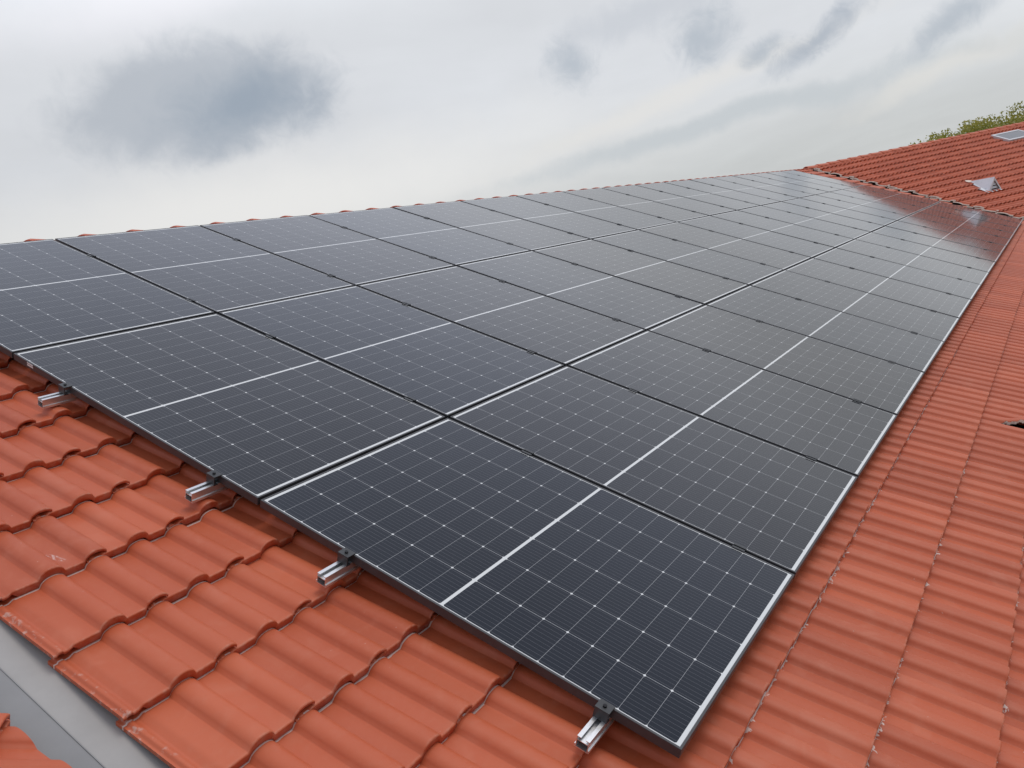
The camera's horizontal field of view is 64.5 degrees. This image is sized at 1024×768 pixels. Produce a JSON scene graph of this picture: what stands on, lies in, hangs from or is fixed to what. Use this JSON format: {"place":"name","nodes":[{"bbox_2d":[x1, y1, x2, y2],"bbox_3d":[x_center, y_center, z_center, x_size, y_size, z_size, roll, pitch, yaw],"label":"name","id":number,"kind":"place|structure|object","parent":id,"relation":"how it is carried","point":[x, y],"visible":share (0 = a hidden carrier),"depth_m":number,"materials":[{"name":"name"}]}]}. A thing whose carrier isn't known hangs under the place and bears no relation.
{"place":"outdoors","nodes":[
{"label":"outdoors","id":0,"kind":"place"},
{"bbox_2d":[0,0,1023,243],"label":"sky","id":1,"kind":"structure","parent":0,"point":[117,116],"materials":[{"name":"grey"}]},
{"bbox_3d":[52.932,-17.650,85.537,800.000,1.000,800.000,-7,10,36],"label":"ground","id":2,"kind":"structure","parent":0,"visible":0},
{"bbox_2d":[0,713,71,767],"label":"tiled house","id":3,"kind":"structure","parent":2,"relation":"on","point":[18,748],"depth_m":2.04,"materials":[{"name":"tile"}]},
{"bbox_2d":[0,168,1023,767],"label":"tiled house","id":4,"kind":"structure","parent":2,"relation":"on","point":[150,616],"depth_m":2.71,"materials":[{"name":"ceramic"}]},
{"bbox_2d":[87,173,811,257],"bbox_3d":[1.980,-2.855,12.293,0.133,0.117,19.848,22,25,28],"label":"mounting rail","id":5,"kind":"object","parent":4,"relation":"attached to","point":[93,256],"visible":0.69,"depth_m":7.18,"materials":[{"name":"metal"}]},
{"bbox_2d":[665,180,780,205],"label":"solar panel","id":6,"kind":"object","parent":5,"relation":"on","point":[728,193],"visible":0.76,"depth_m":13.89,"materials":[{"name":"black glass"}]},
{"bbox_2d":[751,173,840,191],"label":"solar panel","id":7,"kind":"object","parent":5,"relation":"on","point":[800,182],"visible":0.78,"depth_m":17.59,"materials":[{"name":"black glass"}]},
{"bbox_2d":[37,189,884,408],"bbox_3d":[3.394,-2.278,11.488,0.127,0.117,19.848,22,25,28],"label":"mounting rail","id":8,"kind":"object","parent":4,"relation":"attached to","point":[62,396],"visible":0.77,"depth_m":3.60,"materials":[{"name":"metal"}]},
{"bbox_2d":[219,286,563,418],"bbox_3d":[-0.705,-0.253,4.814,1.714,0.034,1.135,22,25,28],"label":"solar panel","id":9,"kind":"object","parent":8,"relation":"on","point":[443,367],"visible":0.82,"depth_m":4.72,"materials":[{"name":"black glass"}]},
{"bbox_2d":[358,266,644,366],"bbox_3d":[-0.067,-0.525,5.737,1.714,0.032,1.135,22,25,28],"label":"solar panel","id":10,"kind":"object","parent":8,"relation":"on","point":[561,332],"visible":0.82,"depth_m":5.65,"materials":[{"name":"black glass"}]},
{"bbox_2d":[534,239,747,304],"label":"solar panel","id":11,"kind":"object","parent":8,"relation":"on","point":[698,286],"visible":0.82,"depth_m":7.52,"materials":[{"name":"black glass"}]},
{"bbox_2d":[761,202,883,231],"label":"solar panel","id":12,"kind":"object","parent":8,"relation":"on","point":[831,217],"visible":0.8,"depth_m":13.08,"materials":[{"name":"black glass"}]},
{"bbox_2d":[185,182,853,302],"bbox_3d":[2.820,-2.512,11.815,0.138,0.117,19.848,22,25,28],"label":"mounting rail","id":13,"kind":"object","parent":4,"relation":"attached to","point":[192,300],"visible":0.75,"depth_m":6.70,"materials":[{"name":"metal"}]},
{"bbox_2d":[0,239,214,357],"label":"solar panel","id":14,"kind":"object","parent":13,"relation":"attached to","point":[53,292],"visible":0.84,"depth_m":4.64,"materials":[{"name":"black glass"}]},
{"bbox_2d":[55,225,353,313],"bbox_3d":[-2.120,-0.830,5.620,1.714,0.032,1.135,22,25,28],"label":"solar panel","id":15,"kind":"object","parent":13,"relation":"attached to","point":[215,272],"visible":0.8,"depth_m":5.54,"materials":[{"name":"black glass"}]},
{"bbox_2d":[200,215,454,285],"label":"solar panel","id":16,"kind":"object","parent":13,"relation":"on","point":[354,258],"visible":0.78,"depth_m":6.47,"materials":[{"name":"black glass"}]},
{"bbox_2d":[308,208,529,265],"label":"solar panel","id":17,"kind":"object","parent":13,"relation":"attached to","point":[455,246],"visible":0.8,"depth_m":7.40,"materials":[{"name":"black glass"}]},
{"bbox_2d":[393,201,589,250],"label":"solar panel","id":18,"kind":"object","parent":13,"relation":"on","point":[522,233],"visible":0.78,"depth_m":8.33,"materials":[{"name":"black glass"}]},
{"bbox_2d":[462,196,636,238],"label":"solar panel","id":19,"kind":"object","parent":13,"relation":"on","point":[582,225],"visible":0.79,"depth_m":9.26,"materials":[{"name":"black glass"}]},
{"bbox_2d":[518,191,674,229],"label":"solar panel","id":20,"kind":"object","parent":13,"relation":"on","point":[633,219],"visible":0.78,"depth_m":10.19,"materials":[{"name":"black glass"}]},
{"bbox_2d":[563,188,708,221],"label":"solar panel","id":21,"kind":"object","parent":13,"relation":"attached to","point":[652,208],"visible":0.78,"depth_m":11.12,"materials":[{"name":"black glass"}]},
{"bbox_2d":[603,185,735,215],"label":"solar panel","id":22,"kind":"object","parent":13,"relation":"attached to","point":[701,207],"visible":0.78,"depth_m":12.04,"materials":[{"name":"black glass"}]},
{"bbox_2d":[637,182,759,209],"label":"solar panel","id":23,"kind":"object","parent":13,"relation":"attached to","point":[718,200],"visible":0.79,"depth_m":12.96,"materials":[{"name":"black glass"}]},
{"bbox_2d":[691,178,796,201],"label":"solar panel","id":24,"kind":"object","parent":13,"relation":"attached to","point":[747,189],"visible":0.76,"depth_m":14.82,"materials":[{"name":"black glass"}]},
{"bbox_2d":[714,176,813,197],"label":"solar panel","id":25,"kind":"object","parent":13,"relation":"attached to","point":[772,188],"visible":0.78,"depth_m":15.75,"materials":[{"name":"black glass"}]},
{"bbox_2d":[734,174,826,194],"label":"solar panel","id":26,"kind":"object","parent":13,"relation":"on","point":[782,184],"visible":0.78,"depth_m":16.68,"materials":[{"name":"black glass"}]},
{"bbox_2d":[767,171,851,189],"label":"solar panel","id":27,"kind":"object","parent":13,"relation":"on","point":[810,180],"visible":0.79,"depth_m":18.52,"materials":[{"name":"black glass"}]},
{"bbox_2d":[782,170,862,186],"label":"solar panel","id":28,"kind":"object","parent":13,"relation":"on","point":[827,179],"visible":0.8,"depth_m":19.45,"materials":[{"name":"black glass"}]},
{"bbox_2d":[185,208,904,502],"bbox_3d":[4.233,-1.935,11.010,0.130,0.117,19.848,22,25,28],"label":"mounting rail","id":29,"kind":"object","parent":4,"relation":"attached to","point":[210,486],"visible":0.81,"depth_m":3.12,"materials":[{"name":"metal"}]},
{"bbox_2d":[14,313,444,504],"bbox_3d":[-1.341,0.021,3.890,1.714,0.036,1.136,22,25,28],"label":"solar panel","id":30,"kind":"object","parent":29,"relation":"attached to","point":[253,416],"visible":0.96,"depth_m":3.77,"materials":[{"name":"black glass"}]},
{"bbox_2d":[458,251,703,330],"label":"solar panel","id":31,"kind":"object","parent":29,"relation":"attached to","point":[626,301],"visible":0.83,"depth_m":6.59,"materials":[{"name":"black glass"}]},
{"bbox_2d":[592,230,782,285],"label":"solar panel","id":32,"kind":"object","parent":29,"relation":"attached to","point":[735,268],"visible":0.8,"depth_m":8.45,"materials":[{"name":"black glass"}]},
{"bbox_2d":[640,222,810,269],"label":"solar panel","id":33,"kind":"object","parent":29,"relation":"attached to","point":[740,248],"visible":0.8,"depth_m":9.38,"materials":[{"name":"black glass"}]},
{"bbox_2d":[679,216,833,257],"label":"solar panel","id":34,"kind":"object","parent":29,"relation":"attached to","point":[767,238],"visible":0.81,"depth_m":10.30,"materials":[{"name":"black glass"}]},
{"bbox_2d":[711,210,853,247],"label":"solar panel","id":35,"kind":"object","parent":29,"relation":"attached to","point":[796,231],"visible":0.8,"depth_m":11.23,"materials":[{"name":"black glass"}]},
{"bbox_2d":[738,206,869,238],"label":"solar panel","id":36,"kind":"object","parent":29,"relation":"attached to","point":[814,223],"visible":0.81,"depth_m":12.16,"materials":[{"name":"black glass"}]},
{"bbox_2d":[782,198,896,225],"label":"solar panel","id":37,"kind":"object","parent":29,"relation":"attached to","point":[875,219],"visible":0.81,"depth_m":14.01,"materials":[{"name":"black glass"}]},
{"bbox_2d":[802,195,906,220],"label":"solar panel","id":38,"kind":"object","parent":29,"relation":"attached to","point":[859,208],"visible":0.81,"depth_m":14.94,"materials":[{"name":"black glass"}]},
{"bbox_2d":[817,192,916,215],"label":"solar panel","id":39,"kind":"object","parent":29,"relation":"attached to","point":[876,205],"visible":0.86,"depth_m":15.87,"materials":[{"name":"black glass"}]},
{"bbox_2d":[832,189,924,211],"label":"solar panel","id":40,"kind":"object","parent":29,"relation":"attached to","point":[879,200],"visible":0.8,"depth_m":16.79,"materials":[{"name":"black glass"}]},
{"bbox_2d":[843,187,932,207],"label":"solar panel","id":41,"kind":"object","parent":29,"relation":"attached to","point":[890,197],"visible":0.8,"depth_m":17.71,"materials":[{"name":"black glass"}]},
{"bbox_2d":[855,185,939,204],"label":"solar panel","id":42,"kind":"object","parent":29,"relation":"attached to","point":[905,196],"visible":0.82,"depth_m":18.64,"materials":[{"name":"black glass"}]},
{"bbox_2d":[316,209,956,587],"bbox_3d":[4.810,-1.700,10.681,0.129,0.117,19.848,22,25,28],"label":"mounting rail","id":43,"kind":"object","parent":4,"relation":"attached to","point":[341,568],"visible":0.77,"depth_m":2.79,"materials":[{"name":"metal"}]},
{"bbox_2d":[706,285,943,374],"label":"solar panel","id":44,"kind":"object","parent":43,"relation":"on","point":[911,350],"visible":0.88,"depth_m":6.71,"materials":[{"name":"black glass"}]},
{"bbox_2d":[574,216,1011,753],"bbox_3d":[5.650,-1.357,10.203,0.134,0.117,19.848,22,25,28],"label":"mounting rail","id":45,"kind":"object","parent":4,"relation":"attached to","point":[595,729],"visible":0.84,"depth_m":2.31,"materials":[{"name":"metal"}]},
{"bbox_2d":[260,418,793,757],"bbox_3d":[0.074,0.598,3.084,1.714,0.034,1.135,22,25,28],"label":"solar panel","id":46,"kind":"object","parent":45,"relation":"attached to","point":[648,624],"visible":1,"depth_m":2.93,"materials":[{"name":"black glass"}]},
{"bbox_2d":[450,366,857,578],"bbox_3d":[0.711,0.326,4.007,1.714,0.034,1.135,22,25,28],"label":"solar panel","id":47,"kind":"object","parent":45,"relation":"attached to","point":[774,505],"visible":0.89,"depth_m":3.89,"materials":[{"name":"black glass"}]},
{"bbox_2d":[568,330,896,480],"bbox_3d":[1.349,0.053,4.930,1.714,0.035,1.135,22,25,28],"label":"solar panel","id":48,"kind":"object","parent":45,"relation":"attached to","point":[844,434],"visible":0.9,"depth_m":4.84,"materials":[{"name":"black glass"}]},
{"bbox_2d":[648,305,923,416],"bbox_3d":[1.984,-0.220,5.852,1.714,0.034,1.135,22,25,28],"label":"solar panel","id":49,"kind":"object","parent":45,"relation":"attached to","point":[883,385],"visible":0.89,"depth_m":5.78,"materials":[{"name":"black glass"}]},
{"bbox_2d":[751,270,959,343],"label":"solar panel","id":50,"kind":"object","parent":45,"relation":"attached to","point":[900,315],"visible":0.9,"depth_m":7.64,"materials":[{"name":"black glass"}]},
{"bbox_2d":[786,258,970,319],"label":"solar panel","id":51,"kind":"object","parent":45,"relation":"attached to","point":[914,295],"visible":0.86,"depth_m":8.57,"materials":[{"name":"black glass"}]},
{"bbox_2d":[814,248,980,300],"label":"solar panel","id":52,"kind":"object","parent":45,"relation":"attached to","point":[920,277],"visible":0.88,"depth_m":9.50,"materials":[{"name":"black glass"}]},
{"bbox_2d":[836,239,988,285],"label":"solar panel","id":53,"kind":"object","parent":45,"relation":"attached to","point":[920,262],"visible":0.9,"depth_m":10.43,"materials":[{"name":"black glass"}]},
{"bbox_2d":[857,232,995,272],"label":"solar panel","id":54,"kind":"object","parent":45,"relation":"attached to","point":[936,253],"visible":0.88,"depth_m":11.35,"materials":[{"name":"black glass"}]},
{"bbox_2d":[873,226,1001,263],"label":"solar panel","id":55,"kind":"object","parent":45,"relation":"attached to","point":[985,254],"visible":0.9,"depth_m":12.28,"materials":[{"name":"black glass"}]},
{"bbox_2d":[886,221,1005,252],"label":"solar panel","id":56,"kind":"object","parent":45,"relation":"attached to","point":[952,237],"visible":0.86,"depth_m":13.20,"materials":[{"name":"black glass"}]},
{"bbox_2d":[898,216,1010,246],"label":"solar panel","id":57,"kind":"object","parent":45,"relation":"attached to","point":[959,231],"visible":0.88,"depth_m":14.13,"materials":[{"name":"black glass"}]},
{"bbox_2d":[909,212,1013,238],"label":"solar panel","id":58,"kind":"object","parent":45,"relation":"attached to","point":[973,227],"visible":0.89,"depth_m":15.06,"materials":[{"name":"black glass"}]},
{"bbox_2d":[918,208,1017,233],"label":"solar panel","id":59,"kind":"object","parent":45,"relation":"attached to","point":[970,220],"visible":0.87,"depth_m":15.98,"materials":[{"name":"black glass"}]},
{"bbox_2d":[927,205,1019,227],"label":"solar panel","id":60,"kind":"object","parent":45,"relation":"attached to","point":[977,216],"visible":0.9,"depth_m":16.90,"materials":[{"name":"black glass"}]},
{"bbox_2d":[934,202,1022,223],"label":"solar panel","id":61,"kind":"object","parent":45,"relation":"attached to","point":[980,212],"visible":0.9,"depth_m":17.83,"materials":[{"name":"glass"}]},
{"bbox_2d":[803,122,1023,219],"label":"tiled house","id":62,"kind":"structure","parent":2,"relation":"on","point":[982,170],"depth_m":22.12,"materials":[{"name":"tile"}]},
{"bbox_2d":[991,129,1023,141],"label":"roof window","id":63,"kind":"structure","parent":62,"relation":"in","point":[1017,134],"depth_m":24.18,"materials":[{"name":"grey glass"}]},
{"bbox_2d":[910,101,1023,144],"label":"broadleaf tree","id":64,"kind":"object","parent":2,"relation":"on","point":[980,125],"visible":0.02,"depth_m":36.50,"materials":[{"name":"green plant"}]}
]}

